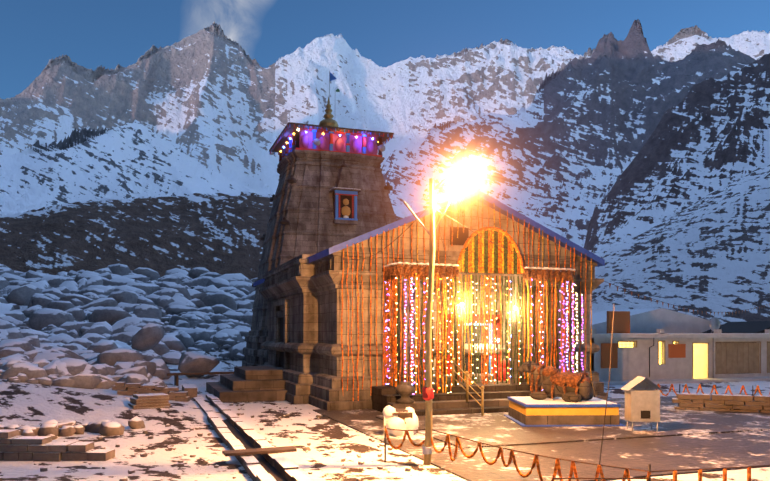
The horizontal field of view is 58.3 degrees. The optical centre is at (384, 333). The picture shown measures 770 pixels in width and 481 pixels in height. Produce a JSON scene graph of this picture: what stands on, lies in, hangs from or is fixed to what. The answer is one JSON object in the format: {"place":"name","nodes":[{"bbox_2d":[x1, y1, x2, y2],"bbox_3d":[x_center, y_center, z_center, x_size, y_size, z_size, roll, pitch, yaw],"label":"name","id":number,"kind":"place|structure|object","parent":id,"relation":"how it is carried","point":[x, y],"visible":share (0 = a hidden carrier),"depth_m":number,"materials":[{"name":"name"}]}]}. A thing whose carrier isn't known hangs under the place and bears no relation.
{"place":"outdoors","nodes":[
{"label":"outdoors","id":0,"kind":"place"},
{"bbox_2d":[0,19,769,480],"bbox_3d":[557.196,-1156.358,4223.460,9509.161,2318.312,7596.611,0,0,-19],"label":"terrain","id":1,"kind":"structure","parent":0,"point":[636,163],"depth_m":1802.41,"materials":[{"name":"white snow"}]},
{"bbox_2d":[0,263,455,480],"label":"rocks","id":2,"kind":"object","parent":1,"relation":"on","point":[104,328],"visible":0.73,"depth_m":65.26,"materials":[{"name":"stone"}]},
{"bbox_2d":[206,149,606,410],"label":"temple","id":3,"kind":"structure","parent":1,"relation":"on","point":[321,201],"depth_m":28.25,"materials":[{"name":"stone"}]},
{"bbox_2d":[269,71,393,161],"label":"tower roof","id":4,"kind":"structure","parent":3,"relation":"on","point":[327,133],"depth_m":45.61,"materials":[{"name":"purple wood"}]},
{"bbox_2d":[253,189,604,286],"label":"hall roof","id":5,"kind":"structure","parent":3,"relation":"on","point":[579,250],"depth_m":27.06,"materials":[{"name":"blue paint"}]},
{"bbox_2d":[590,278,769,412],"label":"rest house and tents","id":6,"kind":"structure","parent":1,"relation":"on","point":[658,346],"depth_m":40.48,"materials":[{"name":"grey"}]},
{"bbox_2d":[0,0,769,98],"label":"sky","id":7,"kind":"structure","parent":0,"point":[93,33],"materials":[{"name":"blue"}]},
{"bbox_2d":[182,384,769,480],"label":"court paving","id":8,"kind":"structure","parent":0,"point":[689,439],"depth_m":17.27,"materials":[{"name":"stone"}]},
{"bbox_2d":[383,405,418,435],"bbox_3d":[0.386,2.403,18.886,0.966,0.930,0.963,0,0,-19],"label":"wrapped bundle","id":9,"kind":"object","parent":8,"relation":"on","point":[403,419],"visible":0.96,"depth_m":18.58,"materials":[{"name":"white fabric"}]},
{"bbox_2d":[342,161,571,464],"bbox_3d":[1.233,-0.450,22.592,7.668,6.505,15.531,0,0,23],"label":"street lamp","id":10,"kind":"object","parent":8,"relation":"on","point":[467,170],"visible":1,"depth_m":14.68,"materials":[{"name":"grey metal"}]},
{"bbox_2d":[370,272,606,415],"bbox_3d":[4.034,0.273,25.399,8.600,5.050,4.210,0,0,-19],"label":"porch","id":11,"kind":"object","parent":8,"relation":"on","point":[481,398],"visible":0.54,"depth_m":25.40,"materials":[{"name":"stone"}]},
{"bbox_2d":[341,194,591,400],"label":"hanging garlands","id":12,"kind":"object","parent":11,"relation":"hanging from","point":[478,254],"visible":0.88,"depth_m":25.59,"materials":[{"name":"orange plant"}]},
{"bbox_2d":[385,277,582,393],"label":"fairy lights","id":13,"kind":"object","parent":11,"relation":"on","point":[514,308],"visible":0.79,"depth_m":25.56},
{"bbox_2d":[504,356,624,426],"bbox_3d":[5.515,1.766,21.631,3.050,2.064,2.750,0,0,-1],"label":"nandi statue","id":14,"kind":"object","parent":8,"relation":"on","point":[565,399],"visible":0.98,"depth_m":20.83,"materials":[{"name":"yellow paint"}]},
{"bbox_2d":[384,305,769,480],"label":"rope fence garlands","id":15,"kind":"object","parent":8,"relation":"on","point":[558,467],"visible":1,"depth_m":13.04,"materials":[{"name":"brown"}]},
{"bbox_2d":[621,376,663,431],"bbox_3d":[7.242,2.008,19.429,1.000,1.580,0.720,0,0,3],"label":"offering box","id":16,"kind":"object","parent":8,"relation":"on","point":[642,399],"visible":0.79,"depth_m":19.15,"materials":[{"name":"metal"}]}
]}

